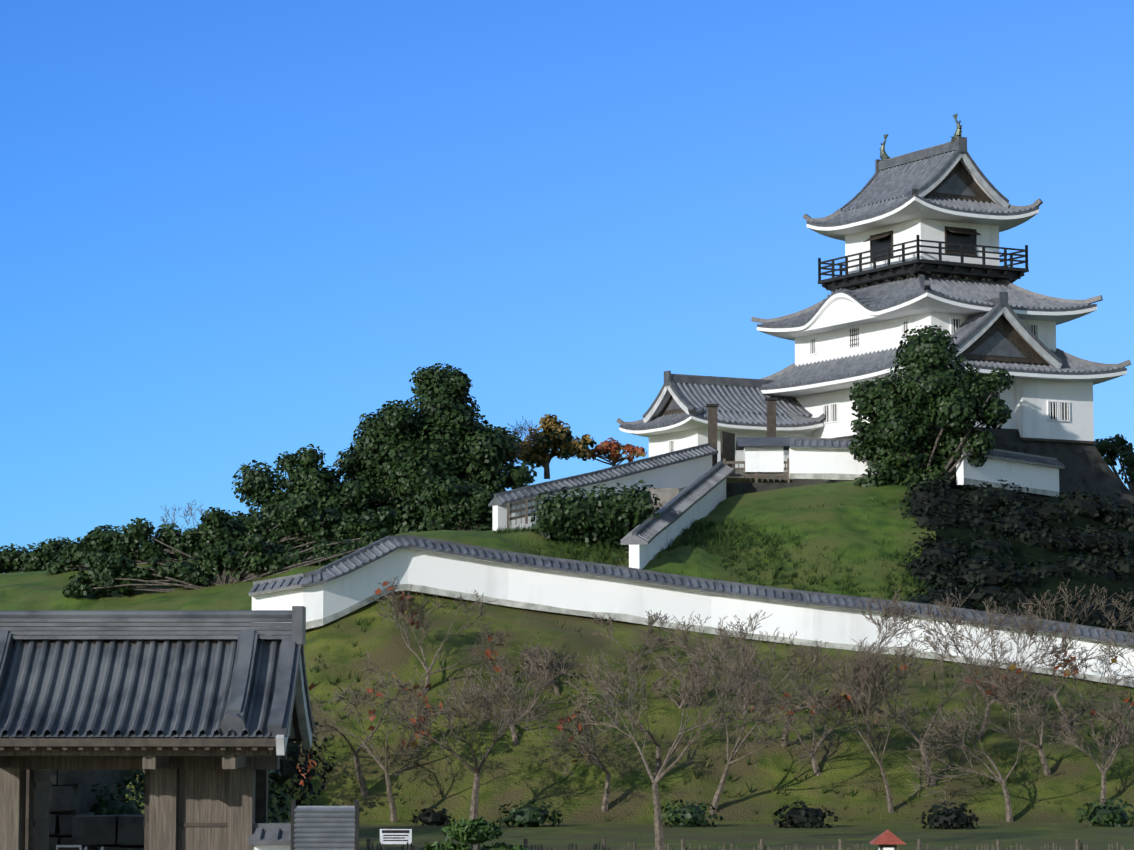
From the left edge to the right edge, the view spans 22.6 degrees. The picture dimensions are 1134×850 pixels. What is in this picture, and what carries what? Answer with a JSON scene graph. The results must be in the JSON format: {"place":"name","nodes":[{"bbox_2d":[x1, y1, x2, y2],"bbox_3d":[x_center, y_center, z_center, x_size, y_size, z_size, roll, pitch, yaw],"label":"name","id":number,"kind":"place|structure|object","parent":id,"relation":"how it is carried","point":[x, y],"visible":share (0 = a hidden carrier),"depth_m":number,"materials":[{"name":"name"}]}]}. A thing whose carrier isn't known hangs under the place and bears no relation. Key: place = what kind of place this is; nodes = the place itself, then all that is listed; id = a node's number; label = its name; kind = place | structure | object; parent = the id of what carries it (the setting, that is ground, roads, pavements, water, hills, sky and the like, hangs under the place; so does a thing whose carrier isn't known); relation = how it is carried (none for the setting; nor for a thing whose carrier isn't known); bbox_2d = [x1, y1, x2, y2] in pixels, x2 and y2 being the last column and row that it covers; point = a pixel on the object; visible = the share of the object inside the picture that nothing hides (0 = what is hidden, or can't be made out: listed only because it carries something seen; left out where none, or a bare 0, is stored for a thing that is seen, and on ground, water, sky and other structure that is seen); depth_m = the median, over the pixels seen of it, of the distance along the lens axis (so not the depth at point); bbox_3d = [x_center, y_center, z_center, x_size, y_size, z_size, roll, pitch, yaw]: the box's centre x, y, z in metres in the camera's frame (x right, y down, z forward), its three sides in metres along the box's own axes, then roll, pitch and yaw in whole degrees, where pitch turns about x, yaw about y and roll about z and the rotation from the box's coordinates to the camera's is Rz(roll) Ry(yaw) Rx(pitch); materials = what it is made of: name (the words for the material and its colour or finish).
{"place":"outdoors","nodes":[
{"label":"outdoors","id":0,"kind":"place"},
{"bbox_2d":[484,424,510,456],"bbox_3d":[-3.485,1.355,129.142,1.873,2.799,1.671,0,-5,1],"label":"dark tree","id":1,"kind":"object","parent":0,"point":[490,425],"visible":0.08,"depth_m":129.15,"materials":[{"name":"green plant"}]},
{"bbox_2d":[0,480,1133,849],"bbox_3d":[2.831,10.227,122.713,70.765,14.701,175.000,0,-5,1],"label":"hill terrain","id":2,"kind":"structure","parent":0,"point":[576,800],"depth_m":83.03,"materials":[{"name":"green plant"}]},
{"bbox_2d":[0,528,103,572],"bbox_3d":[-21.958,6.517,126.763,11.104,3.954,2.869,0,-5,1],"label":"hedge","id":3,"kind":"object","parent":2,"relation":"on","point":[13,560],"visible":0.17,"depth_m":126.37,"materials":[{"name":"green plant"}]},
{"bbox_2d":[49,770,144,849],"bbox_3d":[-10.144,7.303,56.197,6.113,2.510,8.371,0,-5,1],"label":"stone rampart","id":4,"kind":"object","parent":2,"relation":"on","point":[74,821],"visible":0.38,"depth_m":54.11,"materials":[{"name":"grey stone"}]},
{"bbox_2d":[0,606,313,849],"bbox_3d":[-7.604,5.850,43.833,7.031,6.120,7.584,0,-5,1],"label":"gate","id":5,"kind":"structure","parent":2,"relation":"on","point":[201,724],"depth_m":44.37,"materials":[{"name":"grey tile"}]},
{"bbox_2d":[153,501,216,535],"bbox_3d":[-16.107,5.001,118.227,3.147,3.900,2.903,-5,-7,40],"label":"bare tree","id":6,"kind":"object","parent":2,"relation":"on","point":[167,513],"visible":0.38,"depth_m":118.58,"materials":[{"name":"brown plant"}]},
{"bbox_2d":[44,491,399,574],"bbox_3d":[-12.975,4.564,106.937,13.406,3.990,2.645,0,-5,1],"label":"tree row","id":7,"kind":"object","parent":2,"relation":"on","point":[299,520],"visible":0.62,"depth_m":106.44,"materials":[{"name":"green plant"}]},
{"bbox_2d":[62,528,393,599],"bbox_3d":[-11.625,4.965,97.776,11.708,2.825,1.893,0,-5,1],"label":"edge row tree","id":8,"kind":"object","parent":2,"relation":"on","point":[107,574],"visible":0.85,"depth_m":97.50,"materials":[{"name":"green plant"}]},
{"bbox_2d":[195,444,392,549],"bbox_3d":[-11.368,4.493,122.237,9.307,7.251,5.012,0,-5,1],"label":"hill tree","id":9,"kind":"object","parent":2,"relation":"on","point":[310,476],"visible":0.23,"depth_m":121.37,"materials":[{"name":"green plant"}]},
{"bbox_2d":[295,668,441,797],"bbox_3d":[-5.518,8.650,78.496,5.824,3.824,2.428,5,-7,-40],"label":"bare cherry","id":10,"kind":"object","parent":2,"relation":"on","point":[360,775],"visible":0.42,"depth_m":78.91,"materials":[{"name":"brown plant"}]},
{"bbox_2d":[300,651,450,821],"bbox_3d":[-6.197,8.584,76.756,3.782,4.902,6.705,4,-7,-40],"label":"bare cherry","id":11,"kind":"object","parent":2,"relation":"on","point":[393,814],"visible":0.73,"depth_m":76.80,"materials":[{"name":"brown plant"}]},
{"bbox_2d":[332,363,536,533],"bbox_3d":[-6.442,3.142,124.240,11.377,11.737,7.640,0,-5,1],"label":"hill tree","id":12,"kind":"object","parent":2,"relation":"on","point":[399,456],"visible":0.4,"depth_m":123.00,"materials":[{"name":"green plant"}]},
{"bbox_2d":[365,575,509,691],"bbox_3d":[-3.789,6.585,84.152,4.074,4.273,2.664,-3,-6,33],"label":"bare cherry","id":13,"kind":"object","parent":2,"relation":"on","point":[413,613],"visible":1,"depth_m":84.11,"materials":[{"name":"brown plant"}]},
{"bbox_2d":[419,474,493,531],"bbox_3d":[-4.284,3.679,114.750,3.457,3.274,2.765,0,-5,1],"label":"bush","id":14,"kind":"object","parent":2,"relation":"on","point":[453,506],"visible":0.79,"depth_m":114.23,"materials":[{"name":"green plant"}]},
{"bbox_2d":[362,658,559,819],"bbox_3d":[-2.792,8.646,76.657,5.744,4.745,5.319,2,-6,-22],"label":"bare cherry","id":15,"kind":"object","parent":2,"relation":"on","point":[476,770],"visible":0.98,"depth_m":76.31,"materials":[{"name":"brown plant"}]},
{"bbox_2d":[416,816,528,849],"bbox_3d":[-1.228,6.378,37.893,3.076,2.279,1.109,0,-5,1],"label":"bush","id":16,"kind":"object","parent":2,"relation":"on","point":[474,832],"visible":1,"depth_m":37.88,"materials":[{"name":"green plant"}]},
{"bbox_2d":[434,641,583,745],"bbox_3d":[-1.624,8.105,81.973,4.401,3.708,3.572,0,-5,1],"label":"bare cherry","id":17,"kind":"object","parent":2,"relation":"on","point":[512,728],"visible":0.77,"depth_m":81.67,"materials":[{"name":"brown plant"}]},
{"bbox_2d":[496,416,540,466],"bbox_3d":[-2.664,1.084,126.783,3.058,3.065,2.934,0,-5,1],"label":"bare tree","id":18,"kind":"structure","parent":2,"relation":"on","point":[522,432],"depth_m":126.83,"materials":[{"name":"brown plant"}]},
{"bbox_2d":[515,641,562,695],"bbox_3d":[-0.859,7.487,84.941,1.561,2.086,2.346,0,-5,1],"label":"bare cherry","id":19,"kind":"object","parent":2,"relation":"on","point":[538,667],"visible":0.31,"depth_m":84.80,"materials":[{"name":"brown plant"}]},
{"bbox_2d":[507,414,596,478],"bbox_3d":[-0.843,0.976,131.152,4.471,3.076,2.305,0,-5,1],"label":"autumn tree","id":20,"kind":"object","parent":2,"relation":"on","point":[555,435],"visible":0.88,"depth_m":130.76,"materials":[{"name":"orange plant"}]},
{"bbox_2d":[542,707,609,811],"bbox_3d":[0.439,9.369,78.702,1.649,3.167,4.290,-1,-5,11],"label":"bare cherry","id":21,"kind":"object","parent":2,"relation":"on","point":[579,731],"visible":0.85,"depth_m":77.92,"materials":[{"name":"brown plant"}]},
{"bbox_2d":[40,475,1133,828],"bbox_3d":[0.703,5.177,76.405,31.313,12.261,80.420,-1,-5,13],"label":"bushes","id":22,"kind":"object","parent":2,"relation":"on","point":[608,521],"visible":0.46,"depth_m":98.45,"materials":[{"name":"green plant"}]},
{"bbox_2d":[587,437,646,466],"bbox_3d":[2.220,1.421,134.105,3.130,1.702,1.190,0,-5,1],"label":"red tree","id":23,"kind":"object","parent":2,"relation":"on","point":[605,448],"visible":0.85,"depth_m":133.90,"materials":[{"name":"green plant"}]},
{"bbox_2d":[590,642,670,778],"bbox_3d":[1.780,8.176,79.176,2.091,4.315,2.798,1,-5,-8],"label":"bare cherry","id":24,"kind":"object","parent":2,"relation":"on","point":[650,737],"visible":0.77,"depth_m":79.37,"materials":[{"name":"brown plant"}]},
{"bbox_2d":[590,610,673,671],"bbox_3d":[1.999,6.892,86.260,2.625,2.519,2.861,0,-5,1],"label":"bare cherry","id":25,"kind":"object","parent":2,"relation":"on","point":[651,622],"visible":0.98,"depth_m":86.27,"materials":[{"name":"brown plant"}]},
{"bbox_2d":[558,628,802,849],"bbox_3d":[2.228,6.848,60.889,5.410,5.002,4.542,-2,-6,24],"label":"bare cherry","id":26,"kind":"object","parent":2,"relation":"on","point":[659,836],"visible":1,"depth_m":60.59,"materials":[{"name":"brown plant"}]},
{"bbox_2d":[650,658,716,708],"bbox_3d":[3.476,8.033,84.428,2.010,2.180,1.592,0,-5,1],"label":"bare cherry","id":27,"kind":"object","parent":2,"relation":"on","point":[693,667],"visible":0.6,"depth_m":84.45,"materials":[{"name":"brown plant"}]},
{"bbox_2d":[248,398,1133,686],"bbox_3d":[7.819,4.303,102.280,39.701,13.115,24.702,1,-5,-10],"label":"castle walls","id":28,"kind":"structure","parent":2,"relation":"on","point":[688,484],"depth_m":91.06,"materials":[{"name":"paint"}]},
{"bbox_2d":[652,612,826,714],"bbox_3d":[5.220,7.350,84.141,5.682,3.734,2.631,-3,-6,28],"label":"bare cherry","id":29,"kind":"object","parent":2,"relation":"on","point":[678,636],"visible":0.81,"depth_m":84.24,"materials":[{"name":"brown plant"}]},
{"bbox_2d":[695,625,847,813],"bbox_3d":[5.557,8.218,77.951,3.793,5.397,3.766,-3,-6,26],"label":"bare cherry","id":30,"kind":"object","parent":2,"relation":"on","point":[720,787],"visible":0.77,"depth_m":78.11,"materials":[{"name":"brown plant"}]},
{"bbox_2d":[687,609,928,746],"bbox_3d":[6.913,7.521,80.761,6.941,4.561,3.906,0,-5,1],"label":"bare cherry","id":31,"kind":"object","parent":2,"relation":"on","point":[877,695],"visible":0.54,"depth_m":81.19,"materials":[{"name":"brown plant"}]},
{"bbox_2d":[746,678,870,775],"bbox_3d":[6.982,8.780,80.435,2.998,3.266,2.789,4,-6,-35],"label":"bare cherry","id":32,"kind":"object","parent":2,"relation":"on","point":[816,769],"visible":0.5,"depth_m":80.51,"materials":[{"name":"brown plant"}]},
{"bbox_2d":[788,638,924,812],"bbox_3d":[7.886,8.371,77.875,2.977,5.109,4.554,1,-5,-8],"label":"bare cherry","id":33,"kind":"object","parent":2,"relation":"on","point":[859,664],"visible":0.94,"depth_m":77.75,"materials":[{"name":"brown plant"}]},
{"bbox_2d":[858,588,929,698],"bbox_3d":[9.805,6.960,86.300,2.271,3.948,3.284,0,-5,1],"label":"bare cherry","id":34,"kind":"object","parent":2,"relation":"on","point":[895,620],"visible":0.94,"depth_m":85.64,"materials":[{"name":"brown plant"}]},
{"bbox_2d":[848,325,1013,486],"bbox_3d":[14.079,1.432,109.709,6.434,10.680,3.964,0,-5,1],"label":"tree","id":35,"kind":"object","parent":2,"relation":"on","point":[932,393],"visible":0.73,"depth_m":109.20,"materials":[{"name":"green plant"}]},
{"bbox_2d":[841,625,1025,786],"bbox_3d":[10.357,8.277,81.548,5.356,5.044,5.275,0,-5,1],"label":"bare cherry","id":36,"kind":"object","parent":2,"relation":"on","point":[968,679],"visible":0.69,"depth_m":80.31,"materials":[{"name":"brown plant"}]},
{"bbox_2d":[751,113,1133,505],"bbox_3d":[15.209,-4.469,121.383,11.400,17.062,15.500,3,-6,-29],"label":"castle keep","id":37,"kind":"structure","parent":2,"relation":"on","point":[918,231],"depth_m":118.48,"materials":[{"name":"paint"}]},
{"bbox_2d":[616,371,825,482],"bbox_3d":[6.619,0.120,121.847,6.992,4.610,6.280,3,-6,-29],"label":"castle turret","id":38,"kind":"object","parent":37,"relation":"attached to","point":[675,416],"visible":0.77,"depth_m":120.77,"materials":[{"name":"paint"}]},
{"bbox_2d":[904,693,1058,821],"bbox_3d":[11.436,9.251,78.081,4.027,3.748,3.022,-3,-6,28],"label":"bare cherry","id":39,"kind":"object","parent":2,"relation":"on","point":[1008,807],"visible":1,"depth_m":77.83,"materials":[{"name":"brown plant"}]},
{"bbox_2d":[910,587,1088,738],"bbox_3d":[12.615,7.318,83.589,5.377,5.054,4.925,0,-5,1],"label":"bare cherry","id":40,"kind":"object","parent":2,"relation":"on","point":[1064,646],"visible":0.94,"depth_m":83.03,"materials":[{"name":"brown plant"}]},
{"bbox_2d":[983,669,1016,710],"bbox_3d":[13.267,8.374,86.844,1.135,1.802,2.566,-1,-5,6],"label":"bare cherry","id":41,"kind":"object","parent":2,"relation":"on","point":[988,692],"visible":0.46,"depth_m":86.08,"materials":[{"name":"brown plant"}]},
{"bbox_2d":[948,657,1072,775],"bbox_3d":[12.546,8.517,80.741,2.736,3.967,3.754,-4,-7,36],"label":"bare cherry","id":42,"kind":"object","parent":2,"relation":"on","point":[1045,766],"visible":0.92,"depth_m":80.65,"materials":[{"name":"brown plant"}]},
{"bbox_2d":[932,579,1133,727],"bbox_3d":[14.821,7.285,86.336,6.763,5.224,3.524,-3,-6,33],"label":"bare cherry","id":43,"kind":"object","parent":2,"relation":"on","point":[1059,704],"visible":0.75,"depth_m":86.56,"materials":[{"name":"brown plant"}]},
{"bbox_2d":[1031,633,1133,748],"bbox_3d":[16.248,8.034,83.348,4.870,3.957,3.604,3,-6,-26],"label":"bare cherry","id":44,"kind":"object","parent":2,"relation":"on","point":[1076,669],"visible":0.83,"depth_m":83.19,"materials":[{"name":"brown plant"}]},
{"bbox_2d":[1052,696,1133,805],"bbox_3d":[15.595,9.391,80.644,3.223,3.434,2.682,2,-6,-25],"label":"bare cherry","id":45,"kind":"object","parent":2,"relation":"on","point":[1103,771],"visible":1,"depth_m":80.44,"materials":[{"name":"brown plant"}]},
{"bbox_2d":[1094,434,1133,495],"bbox_3d":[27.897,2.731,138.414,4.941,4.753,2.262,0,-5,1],"label":"tree","id":46,"kind":"object","parent":2,"relation":"on","point":[1114,448],"visible":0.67,"depth_m":138.40,"materials":[{"name":"green plant"}]},
{"bbox_2d":[0,0,1133,571],"label":"sky","id":47,"kind":"structure","parent":0,"point":[233,233],"materials":[{"name":"blue"}]},
{"label":"ground","id":48,"kind":"structure","parent":0,"visible":0},
{"bbox_2d":[56,800,1131,849],"bbox_3d":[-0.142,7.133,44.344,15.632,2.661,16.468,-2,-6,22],"label":"fence","id":49,"kind":"object","parent":48,"relation":"on","point":[324,827],"visible":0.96,"depth_m":42.35,"materials":[{"name":"grey wood"}]}
]}

